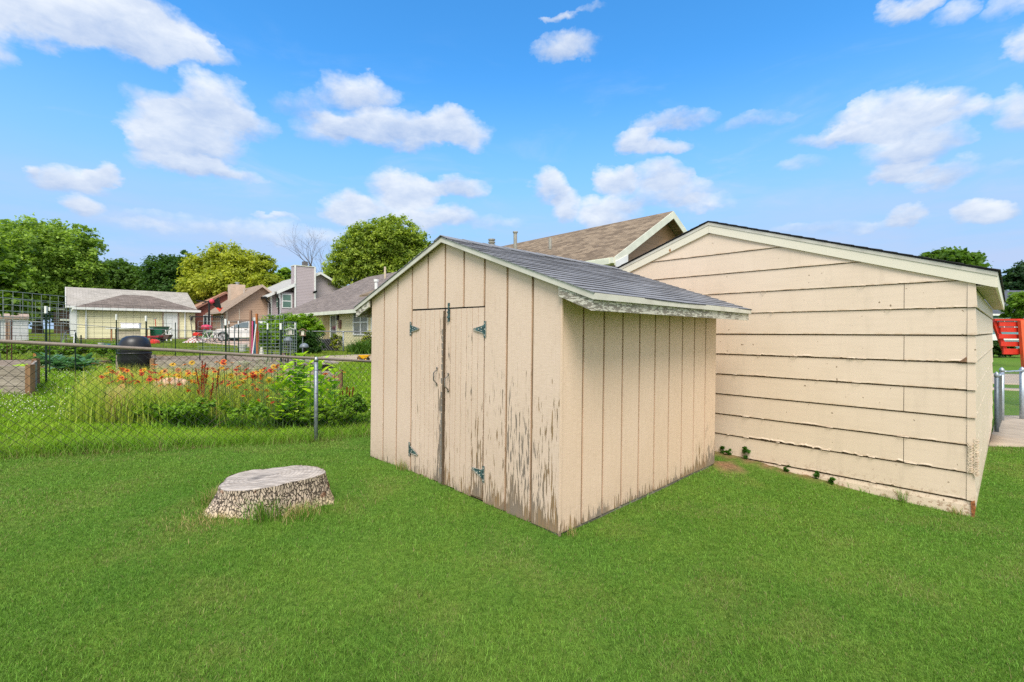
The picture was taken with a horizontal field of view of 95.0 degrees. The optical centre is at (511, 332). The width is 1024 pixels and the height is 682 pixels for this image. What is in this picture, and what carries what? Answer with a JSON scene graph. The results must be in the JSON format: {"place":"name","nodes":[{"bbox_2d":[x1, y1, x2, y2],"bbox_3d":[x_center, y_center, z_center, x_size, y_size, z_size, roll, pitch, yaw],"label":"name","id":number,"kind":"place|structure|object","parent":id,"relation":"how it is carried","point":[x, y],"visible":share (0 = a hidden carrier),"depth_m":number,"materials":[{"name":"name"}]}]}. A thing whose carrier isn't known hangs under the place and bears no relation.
{"place":"outdoors","nodes":[
{"label":"outdoors","id":0,"kind":"place"},
{"bbox_2d":[0,419,370,461],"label":"fence line grass","id":1,"kind":"structure","parent":0,"point":[293,436],"depth_m":5.89,"materials":[{"name":"plant"}]},
{"bbox_2d":[204,337,260,346],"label":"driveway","id":2,"kind":"structure","parent":0,"point":[244,341],"depth_m":32.75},
{"bbox_2d":[192,297,222,338],"bbox_3d":[-24.537,-1.157,37.830,2.300,3.428,0.475,0,0,-17],"label":"basketball hoop","id":3,"kind":"object","parent":2,"relation":"on","point":[216,303],"visible":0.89,"depth_m":37.96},
{"bbox_2d":[196,328,223,342],"bbox_3d":[-19.890,0.212,30.879,1.667,0.999,0.502,0,14,-9],"label":"bicycle","id":4,"kind":"object","parent":2,"relation":"on","point":[210,336],"visible":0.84,"depth_m":30.87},
{"bbox_2d":[213,321,263,340],"bbox_3d":[-19.397,-0.080,34.498,4.270,1.530,2.054,0,0,-7],"label":"parked car","id":5,"kind":"object","parent":2,"relation":"on","point":[245,329],"visible":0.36,"depth_m":33.61,"materials":[{"name":"white metal"}]},
{"bbox_2d":[321,354,370,361],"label":"garden path","id":6,"kind":"structure","parent":0,"point":[353,356],"depth_m":19.41,"materials":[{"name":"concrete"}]},
{"bbox_2d":[0,329,1023,681],"bbox_3d":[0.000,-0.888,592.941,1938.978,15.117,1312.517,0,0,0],"label":"ground","id":7,"kind":"structure","parent":0,"point":[730,465],"depth_m":3.00,"materials":[{"name":"plant"}]},
{"bbox_2d":[6,322,7,359],"bbox_3d":[-16.576,0.498,15.395,0.024,1.749,0.018,0,0,0],"label":"garden post","id":8,"kind":"object","parent":7,"relation":"on","point":[7,339],"visible":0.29,"depth_m":15.40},
{"bbox_2d":[0,298,69,336],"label":"wire panel","id":9,"kind":"object","parent":8,"relation":"attached to","point":[3,332],"visible":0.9,"depth_m":16.13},
{"bbox_2d":[0,313,28,339],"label":"white storage shed","id":10,"kind":"structure","parent":7,"relation":"on","point":[22,319],"depth_m":31.17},
{"bbox_2d":[0,239,34,315],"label":"bright tree","id":11,"kind":"object","parent":7,"relation":"on","point":[15,281],"visible":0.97,"depth_m":26.00,"materials":[{"name":"green plant"}]},
{"bbox_2d":[0,344,37,357],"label":"vegetable patch","id":12,"kind":"object","parent":7,"relation":"on","point":[2,346],"visible":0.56,"depth_m":17.34,"materials":[{"name":"green plant"}]},
{"bbox_2d":[0,359,39,395],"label":"raised bed","id":13,"kind":"object","parent":7,"relation":"on","point":[15,381],"visible":0.82,"depth_m":9.18,"materials":[{"name":"brown wood"}]},
{"bbox_2d":[0,290,66,325],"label":"wire panel","id":14,"kind":"object","parent":7,"relation":"on","point":[41,322],"visible":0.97,"depth_m":14.64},
{"bbox_2d":[44,306,47,383],"bbox_3d":[-11.121,0.399,11.192,0.045,2.057,0.036,0,0,0],"label":"garden post","id":15,"kind":"object","parent":7,"relation":"on","point":[45,309],"visible":0.76,"depth_m":11.18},
{"bbox_2d":[49,307,49,371],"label":"garden post","id":16,"kind":"object","parent":7,"relation":"on","point":[49,334],"visible":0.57,"depth_m":13.99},
{"bbox_2d":[0,335,70,349],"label":"wire panel","id":17,"kind":"object","parent":16,"relation":"attached to","point":[38,340],"visible":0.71,"depth_m":13.32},
{"bbox_2d":[31,345,81,357],"bbox_3d":[-16.941,0.797,17.494,1.887,0.752,0.547,0,0,0],"label":"vegetable patch","id":18,"kind":"object","parent":7,"relation":"on","point":[65,352],"visible":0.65,"depth_m":17.38,"materials":[{"name":"green plant"}]},
{"bbox_2d":[41,356,71,369],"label":"kale plant","id":19,"kind":"object","parent":7,"relation":"on","point":[56,362],"visible":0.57,"depth_m":15.02,"materials":[{"name":"green plant"}]},
{"bbox_2d":[0,212,114,332],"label":"maple tree","id":20,"kind":"object","parent":7,"relation":"on","point":[58,256],"visible":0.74,"depth_m":50.81,"materials":[{"name":"green plant"}]},
{"bbox_2d":[53,305,68,332],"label":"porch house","id":21,"kind":"structure","parent":7,"relation":"on","point":[57,329],"depth_m":52.32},
{"bbox_2d":[60,357,93,370],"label":"kale plant","id":22,"kind":"object","parent":7,"relation":"on","point":[79,361],"visible":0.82,"depth_m":14.93,"materials":[{"name":"green plant"}]},
{"bbox_2d":[71,352,100,363],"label":"kale plant","id":23,"kind":"object","parent":7,"relation":"on","point":[90,359],"visible":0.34,"depth_m":16.43,"materials":[{"name":"green plant"}]},
{"bbox_2d":[68,343,117,360],"bbox_3d":[-15.379,0.795,17.522,2.293,0.798,0.648,0,0,0],"label":"vegetable patch","id":24,"kind":"object","parent":7,"relation":"on","point":[101,351],"visible":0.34,"depth_m":17.37,"materials":[{"name":"green plant"}]},
{"bbox_2d":[76,304,164,349],"bbox_3d":[-12.428,-0.162,15.250,0.007,1.528,3.514,0,0,4],"label":"wire panel","id":25,"kind":"object","parent":7,"relation":"on","point":[102,342],"visible":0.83,"depth_m":14.31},
{"bbox_2d":[95,257,147,290],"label":"hedgerow tree","id":26,"kind":"object","parent":7,"relation":"on","point":[126,277],"visible":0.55,"depth_m":65.39,"materials":[{"name":"green plant"}]},
{"bbox_2d":[105,328,152,340],"bbox_3d":[-26.406,0.135,32.483,2.500,0.880,0.900,0,0,-20],"label":"work table","id":27,"kind":"object","parent":7,"relation":"on","point":[123,332],"visible":0.54,"depth_m":32.16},
{"bbox_2d":[120,323,141,327],"bbox_3d":[-26.564,-0.491,32.709,1.090,0.345,0.440,0,0,-20],"label":"white cooler","id":28,"kind":"object","parent":27,"relation":"on","point":[130,325],"visible":1,"depth_m":32.54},
{"bbox_2d":[65,287,196,336],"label":"roof","id":29,"kind":"structure","parent":7,"relation":"on","point":[78,296],"depth_m":43.27,"materials":[{"name":"grey"}]},
{"bbox_2d":[71,295,200,338],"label":"yellow garage","id":30,"kind":"structure","parent":7,"relation":"on","point":[141,306],"depth_m":35.67,"materials":[{"name":"wood"}]},
{"bbox_2d":[164,312,177,336],"bbox_3d":[-26.797,-0.550,36.838,0.870,2.040,0.058,0,0,-44],"label":"door","id":31,"kind":"structure","parent":30,"relation":"in","point":[171,318],"depth_m":36.89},
{"bbox_2d":[116,335,155,373],"bbox_3d":[-10.131,0.743,12.604,0.760,1.325,0.760,0,0,34],"label":"grill","id":32,"kind":"object","parent":7,"relation":"on","point":[138,341],"visible":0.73,"depth_m":12.36,"materials":[{"name":"black plastic"}]},
{"bbox_2d":[0,319,278,359],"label":"garden fence","id":33,"kind":"object","parent":7,"relation":"on","point":[117,332],"visible":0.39,"depth_m":19.89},
{"bbox_2d":[149,326,169,339],"bbox_3d":[-25.186,0.083,33.525,0.900,1.040,0.950,0,0,-6],"label":"wheeled bin","id":34,"kind":"object","parent":7,"relation":"on","point":[160,332],"visible":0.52,"depth_m":33.15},
{"bbox_2d":[134,250,193,291],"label":"dark tree","id":35,"kind":"object","parent":7,"relation":"on","point":[156,274],"visible":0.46,"depth_m":58.36,"materials":[{"name":"green plant"}]},
{"bbox_2d":[153,377,192,389],"bbox_3d":[-6.382,1.155,8.800,0.923,0.625,0.696,0,0,0],"label":"landscape rock","id":36,"kind":"object","parent":7,"relation":"on","point":[182,380],"visible":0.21,"depth_m":8.66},
{"bbox_2d":[56,363,297,403],"bbox_3d":[-6.462,1.051,9.481,4.324,1.016,2.499,0,0,-21],"label":"flower bed greenery","id":37,"kind":"object","parent":7,"relation":"on","point":[84,381],"visible":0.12,"depth_m":9.11,"materials":[{"name":"green plant"}]},
{"bbox_2d":[49,375,309,428],"bbox_3d":[-5.745,1.171,8.291,4.060,0.888,2.816,0,0,-27],"label":"flower bed greenery","id":38,"kind":"object","parent":7,"relation":"on","point":[102,411],"visible":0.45,"depth_m":7.42,"materials":[{"name":"green plant"}]},
{"bbox_2d":[94,383,266,421],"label":"dry stalks","id":39,"kind":"object","parent":7,"relation":"on","point":[120,396],"visible":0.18,"depth_m":7.33,"materials":[{"name":"beige plant"}]},
{"bbox_2d":[0,432,368,459],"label":"dry thatch","id":40,"kind":"object","parent":7,"relation":"on","point":[147,449],"visible":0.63,"depth_m":5.53,"materials":[{"name":"green plant"}]},
{"bbox_2d":[0,362,369,418],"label":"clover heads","id":41,"kind":"object","parent":7,"relation":"on","point":[65,392],"visible":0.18,"depth_m":8.52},
{"bbox_2d":[0,339,370,455],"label":"chain link fence","id":42,"kind":"object","parent":7,"relation":"on","point":[315,378],"visible":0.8,"depth_m":5.89,"materials":[{"name":"metal"}]},
{"bbox_2d":[0,366,370,455],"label":"neighbour grass","id":43,"kind":"structure","parent":7,"relation":"on","point":[9,423],"depth_m":7.14,"materials":[{"name":"plant"}]},
{"bbox_2d":[1,337,370,389],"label":"grass","id":44,"kind":"structure","parent":7,"relation":"on","point":[199,344],"depth_m":20.96,"materials":[{"name":"plant"}]},
{"bbox_2d":[130,499,258,542],"bbox_3d":[-2.292,1.419,3.590,0.869,0.094,0.807,0,0,0],"label":"grass tuft","id":45,"kind":"object","parent":7,"relation":"on","point":[203,520],"visible":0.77,"depth_m":3.53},
{"bbox_2d":[179,484,218,511],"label":"grass tuft","id":46,"kind":"object","parent":7,"relation":"on","point":[208,498],"visible":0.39,"depth_m":3.94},
{"bbox_2d":[130,396,271,426],"bbox_3d":[-4.877,1.255,7.307,2.260,0.536,0.583,0,0,0],"label":"ground shrub","id":47,"kind":"object","parent":7,"relation":"on","point":[241,411],"visible":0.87,"depth_m":7.23,"materials":[{"name":"green plant"}]},
{"bbox_2d":[195,361,207,402],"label":"dock plant","id":48,"kind":"object","parent":7,"relation":"on","point":[202,382],"visible":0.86,"depth_m":7.70,"materials":[{"name":"brown plant"}]},
{"bbox_2d":[194,292,227,334],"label":"orange house","id":49,"kind":"structure","parent":7,"relation":"on","point":[203,308],"depth_m":50.82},
{"bbox_2d":[224,319,226,359],"bbox_3d":[-7.687,0.612,12.592,0.047,1.954,0.038,0,0,0],"label":"garden post","id":50,"kind":"object","parent":7,"relation":"on","point":[225,322],"visible":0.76,"depth_m":12.57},
{"bbox_2d":[149,353,303,378],"bbox_3d":[-7.995,1.126,13.000,4.247,0.980,2.521,0,0,-20],"label":"raised bed","id":51,"kind":"object","parent":7,"relation":"on","point":[186,360],"visible":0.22,"depth_m":12.38,"materials":[{"name":"grey stone"}]},
{"bbox_2d":[282,358,338,364],"bbox_3d":[-5.967,0.818,13.636,0.931,0.070,3.132,0,0,-36],"label":"plank cover","id":52,"kind":"object","parent":51,"relation":"on","point":[327,361],"visible":0.33,"depth_m":12.94,"materials":[{"name":"brown wood"}]},
{"bbox_2d":[171,240,284,303],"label":"golden tree","id":53,"kind":"object","parent":7,"relation":"on","point":[214,270],"visible":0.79,"depth_m":54.67,"materials":[{"name":"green plant"}]},
{"bbox_2d":[205,282,271,329],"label":"tan house","id":54,"kind":"structure","parent":7,"relation":"on","point":[240,302],"depth_m":44.71,"materials":[{"name":"brick"}]},
{"bbox_2d":[249,310,251,353],"bbox_3d":[-8.352,0.038,15.000,0.050,1.492,0.075,0,0,0],"label":"wooden post","id":55,"kind":"object","parent":7,"relation":"on","point":[250,331],"visible":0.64,"depth_m":14.96,"materials":[{"name":"orange wood"}]},
{"bbox_2d":[255,314,258,353],"bbox_3d":[-8.152,0.090,15.000,0.073,1.388,0.070,0,0,0],"label":"wooden post","id":56,"kind":"object","parent":7,"relation":"on","point":[257,341],"visible":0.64,"depth_m":14.96,"materials":[{"name":"orange wood"}]},
{"bbox_2d":[145,410,370,429],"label":"weeds","id":57,"kind":"object","parent":7,"relation":"on","point":[206,421],"visible":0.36,"depth_m":7.68,"materials":[{"name":"green plant"}]},
{"bbox_2d":[234,494,295,532],"bbox_3d":[-1.913,1.360,3.640,0.373,0.217,0.438,0,0,24],"label":"grass tuft","id":58,"kind":"object","parent":7,"relation":"on","point":[259,516],"visible":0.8,"depth_m":3.60,"materials":[{"name":"plant"}]},
{"bbox_2d":[267,323,268,359],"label":"garden post","id":59,"kind":"object","parent":7,"relation":"on","point":[267,338],"visible":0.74,"depth_m":12.78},
{"bbox_2d":[259,314,283,354],"bbox_3d":[-6.548,0.063,12.750,1.072,1.092,0.012,0,0,28],"label":"wire panel","id":60,"kind":"object","parent":59,"relation":"attached to","point":[279,319],"visible":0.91,"depth_m":12.74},
{"bbox_2d":[202,465,334,519],"bbox_3d":[-2.039,1.358,3.958,1.062,0.308,0.800,0,0,0],"label":"tree stump","id":61,"kind":"object","parent":7,"relation":"on","point":[309,484],"visible":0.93,"depth_m":3.81,"materials":[{"name":"wood"}]},
{"bbox_2d":[265,371,288,421],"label":"milkweed","id":62,"kind":"object","parent":7,"relation":"on","point":[278,407],"visible":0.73,"depth_m":7.73,"materials":[{"name":"green plant"}]},
{"bbox_2d":[280,323,281,364],"bbox_3d":[-6.106,0.685,12.391,0.049,1.863,0.040,0,0,0],"label":"garden post","id":63,"kind":"object","parent":7,"relation":"on","point":[281,342],"visible":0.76,"depth_m":12.38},
{"bbox_2d":[281,322,296,352],"bbox_3d":[-5.827,0.127,12.250,0.814,0.818,0.011,0,0,38],"label":"wire panel","id":64,"kind":"object","parent":63,"relation":"attached to","point":[285,336],"visible":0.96,"depth_m":12.29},
{"bbox_2d":[275,267,290,280],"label":"background tree","id":65,"kind":"object","parent":7,"relation":"on","point":[285,272],"visible":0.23,"depth_m":69.38,"materials":[{"name":"green plant"}]},
{"bbox_2d":[273,360,293,428],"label":"milkweed","id":66,"kind":"object","parent":7,"relation":"on","point":[284,367],"visible":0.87,"depth_m":7.75,"materials":[{"name":"green plant"}]},
{"bbox_2d":[278,361,300,425],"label":"milkweed","id":67,"kind":"object","parent":7,"relation":"on","point":[290,363],"visible":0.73,"depth_m":7.85,"materials":[{"name":"green plant"}]},
{"bbox_2d":[258,312,326,348],"bbox_3d":[-11.816,-0.076,25.025,3.759,2.126,2.446,0,0,0],"label":"hedge","id":68,"kind":"object","parent":7,"relation":"on","point":[303,321],"visible":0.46,"depth_m":24.67,"materials":[{"name":"green plant"}]},
{"bbox_2d":[285,367,303,426],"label":"milkweed","id":69,"kind":"object","parent":7,"relation":"on","point":[296,388],"visible":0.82,"depth_m":7.88,"materials":[{"name":"green plant"}]},
{"bbox_2d":[286,351,308,424],"bbox_3d":[-3.640,0.979,7.990,0.397,1.340,0.323,0,0,-6],"label":"milkweed","id":70,"kind":"object","parent":7,"relation":"on","point":[298,397],"visible":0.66,"depth_m":7.99,"materials":[{"name":"green plant"}]},
{"bbox_2d":[273,499,331,529],"bbox_3d":[-1.699,1.409,3.780,0.472,0.155,0.509,0,0,-36],"label":"grass tuft","id":71,"kind":"object","parent":7,"relation":"on","point":[304,512],"visible":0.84,"depth_m":3.69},
{"bbox_2d":[273,223,331,271],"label":"bare tree","id":72,"kind":"object","parent":7,"relation":"on","point":[306,248],"visible":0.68,"depth_m":58.15,"materials":[{"name":"brown plant"}]},
{"bbox_2d":[261,261,344,319],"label":"mauve house","id":73,"kind":"structure","parent":7,"relation":"on","point":[305,283],"depth_m":46.03,"materials":[{"name":"wood"}]},
{"bbox_2d":[282,294,291,307],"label":"window","id":74,"kind":"structure","parent":73,"relation":"in","point":[286,298],"depth_m":45.12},
{"bbox_2d":[294,365,312,424],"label":"milkweed","id":75,"kind":"object","parent":7,"relation":"on","point":[305,368],"visible":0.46,"depth_m":8.11,"materials":[{"name":"green plant"}]},
{"bbox_2d":[289,330,325,353],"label":"round bush","id":76,"kind":"object","parent":7,"relation":"on","point":[310,340],"visible":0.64,"depth_m":21.86,"materials":[{"name":"green plant"}]},
{"bbox_2d":[276,356,342,389],"bbox_3d":[-6.290,1.191,13.835,1.350,0.944,5.280,0,0,-33],"label":"raised bed","id":77,"kind":"object","parent":7,"relation":"on","point":[339,376],"visible":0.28,"depth_m":12.04,"materials":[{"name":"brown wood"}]},
{"bbox_2d":[299,360,322,429],"bbox_3d":[-3.333,1.038,7.752,0.400,1.258,0.336,0,0,-44],"label":"milkweed","id":78,"kind":"object","parent":7,"relation":"on","point":[310,378],"visible":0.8,"depth_m":7.75,"materials":[{"name":"green plant"}]},
{"bbox_2d":[273,405,352,427],"bbox_3d":[-3.350,1.443,7.890,1.362,0.440,0.437,0,0,0],"label":"ground shrub","id":79,"kind":"object","parent":7,"relation":"on","point":[335,413],"visible":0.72,"depth_m":7.84,"materials":[{"name":"green plant"}]},
{"bbox_2d":[311,355,331,426],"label":"milkweed","id":80,"kind":"object","parent":7,"relation":"on","point":[322,389],"visible":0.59,"depth_m":7.87,"materials":[{"name":"green plant"}]},
{"bbox_2d":[284,331,371,351],"bbox_3d":[-9.227,0.609,23.472,5.853,1.416,0.078,0,0,20],"label":"chain link fence","id":81,"kind":"object","parent":7,"relation":"on","point":[340,337],"visible":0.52,"depth_m":23.16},
{"bbox_2d":[321,339,334,350],"bbox_3d":[-9.383,0.617,24.000,0.400,0.600,0.600,0,0,40],"label":"air conditioner","id":82,"kind":"object","parent":7,"relation":"on","point":[328,347],"visible":0.61,"depth_m":23.78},
{"bbox_2d":[322,377,341,425],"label":"milkweed","id":83,"kind":"object","parent":7,"relation":"on","point":[330,395],"visible":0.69,"depth_m":7.97,"materials":[{"name":"green plant"}]},
{"bbox_2d":[325,363,340,422],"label":"milkweed","id":84,"kind":"object","parent":7,"relation":"on","point":[334,370],"visible":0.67,"depth_m":8.10,"materials":[{"name":"green plant"}]},
{"bbox_2d":[276,267,395,345],"bbox_3d":[-9.007,-1.250,33.479,10.140,6.400,14.620,0,0,-44],"label":"yellow bungalow","id":85,"kind":"object","parent":7,"relation":"on","point":[333,311],"visible":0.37,"depth_m":29.60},
{"bbox_2d":[330,314,336,336],"bbox_3d":[-11.074,-0.060,29.098,0.048,2.120,0.920,0,0,-44],"label":"screen door","id":86,"kind":"structure","parent":85,"relation":"in","point":[333,322],"depth_m":29.12,"materials":[{"name":"white glass"}]},
{"bbox_2d":[353,313,368,334],"bbox_3d":[-8.539,-0.575,26.450,0.058,1.450,1.850,0,0,-44],"label":"window","id":87,"kind":"structure","parent":85,"relation":"in","point":[359,323],"depth_m":26.41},
{"bbox_2d":[329,333,344,350],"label":"clipped bush","id":88,"kind":"object","parent":7,"relation":"on","point":[337,339],"visible":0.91,"depth_m":23.46,"materials":[{"name":"green plant"}]},
{"bbox_2d":[334,392,370,428],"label":"ground shrub","id":89,"kind":"object","parent":7,"relation":"on","point":[356,400],"visible":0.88,"depth_m":7.93,"materials":[{"name":"green plant"}]},
{"bbox_2d":[346,337,371,354],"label":"daylily clump","id":90,"kind":"object","parent":7,"relation":"on","point":[363,348],"visible":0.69,"depth_m":21.29,"materials":[{"name":"green plant"}]},
{"bbox_2d":[318,213,432,287],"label":"oak tree","id":91,"kind":"object","parent":7,"relation":"on","point":[371,249],"visible":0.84,"depth_m":48.95,"materials":[{"name":"green plant"}]},
{"bbox_2d":[360,211,686,296],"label":"brown house","id":92,"kind":"structure","parent":7,"relation":"on","point":[617,244],"depth_m":15.44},
{"bbox_2d":[354,235,751,535],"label":"garden shed","id":93,"kind":"structure","parent":7,"relation":"on","point":[558,395],"depth_m":4.41,"materials":[{"name":"paint"}]},
{"bbox_2d":[408,309,445,484],"bbox_3d":[-0.920,0.655,4.968,0.061,1.787,0.657,0,0,-44],"label":"door","id":94,"kind":"structure","parent":93,"relation":"in","point":[428,327],"depth_m":4.96,"materials":[{"name":"paint"}]},
{"bbox_2d":[444,303,485,499],"bbox_3d":[-0.469,0.628,4.508,0.061,1.846,0.630,0,0,-44],"label":"door","id":95,"kind":"structure","parent":93,"relation":"in","point":[464,470],"depth_m":4.51,"materials":[{"name":"paint"}]},
{"bbox_2d":[616,221,1005,516],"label":"lap sided garage","id":96,"kind":"structure","parent":7,"relation":"on","point":[855,367],"depth_m":5.37,"materials":[{"name":"beige paint"}]},
{"bbox_2d":[919,246,993,267],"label":"street tree","id":97,"kind":"object","parent":7,"relation":"on","point":[960,255],"visible":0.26,"depth_m":40.76,"materials":[{"name":"green plant"}]},
{"bbox_2d":[994,372,999,431],"bbox_3d":[9.918,1.582,9.600,0.086,1.564,0.086,0,0,0],"label":"fence post","id":98,"kind":"object","parent":7,"relation":"on","point":[996,401],"visible":0.9,"depth_m":9.58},
{"bbox_2d":[999,367,1004,420],"bbox_3d":[12.113,1.679,11.600,0.108,1.642,0.108,0,0,0],"label":"fence post","id":99,"kind":"object","parent":7,"relation":"on","point":[1001,369],"visible":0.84,"depth_m":11.56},
{"bbox_2d":[1004,370,1023,417],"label":"chain link gate","id":100,"kind":"structure","parent":99,"relation":"attached to","point":[1018,371],"depth_m":11.80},
{"bbox_2d":[984,290,1023,348],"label":"grey roof house","id":101,"kind":"structure","parent":7,"relation":"on","point":[996,313],"depth_m":42.15,"materials":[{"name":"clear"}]},
{"bbox_2d":[992,340,1019,356],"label":"bush","id":102,"kind":"object","parent":7,"relation":"on","point":[996,349],"visible":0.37,"depth_m":37.67,"materials":[{"name":"green plant"}]},
{"bbox_2d":[992,319,1023,366],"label":"play set","id":103,"kind":"object","parent":7,"relation":"on","point":[1001,337],"visible":0.94,"depth_m":14.97,"materials":[{"name":"plastic"}]},
{"bbox_2d":[998,290,1023,318],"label":"young tree","id":104,"kind":"object","parent":7,"relation":"on","point":[1014,308],"visible":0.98,"depth_m":29.75,"materials":[{"name":"green plant"}]},
{"bbox_2d":[1001,260,1023,289],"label":"spruce tree","id":105,"kind":"object","parent":7,"relation":"on","point":[1013,279],"visible":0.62,"depth_m":59.20,"materials":[{"name":"green plant"}]},
{"bbox_2d":[1019,367,1023,418],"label":"fence post","id":106,"kind":"object","parent":7,"relation":"on","point":[1021,394],"visible":0.76,"depth_m":11.97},
{"bbox_2d":[0,0,1023,328],"label":"sky","id":107,"kind":"structure","parent":0,"point":[157,127],"materials":[{"name":"blue"}]},
{"bbox_2d":[992,373,1018,384],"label":"sidewalk","id":108,"kind":"structure","parent":0,"point":[1015,379],"depth_m":24.32,"materials":[{"name":"concrete"}]},
{"bbox_2d":[989,415,1023,446],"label":"concrete path","id":109,"kind":"structure","parent":0,"point":[1010,433],"depth_m":9.36,"materials":[{"name":"concrete"}]},
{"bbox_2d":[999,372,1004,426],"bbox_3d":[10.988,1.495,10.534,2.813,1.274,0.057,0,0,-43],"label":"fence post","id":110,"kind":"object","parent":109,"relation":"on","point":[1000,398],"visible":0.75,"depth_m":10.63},
{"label":"garden post","id":111,"kind":"object","parent":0,"visible":0},
{"bbox_2d":[155,331,214,350],"bbox_3d":[-11.101,0.366,17.500,0.007,0.803,3.675,0,0,35],"label":"wire panel","id":112,"kind":"object","parent":111,"relation":"attached to","point":[163,337],"visible":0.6,"depth_m":16.30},
{"bbox_2d":[198,321,248,350],"bbox_3d":[-10.079,0.108,16.500,2.796,1.049,0.012,0,0,21],"label":"wire panel","id":113,"kind":"object","parent":111,"relation":"attached to","point":[241,347],"visible":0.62,"depth_m":16.44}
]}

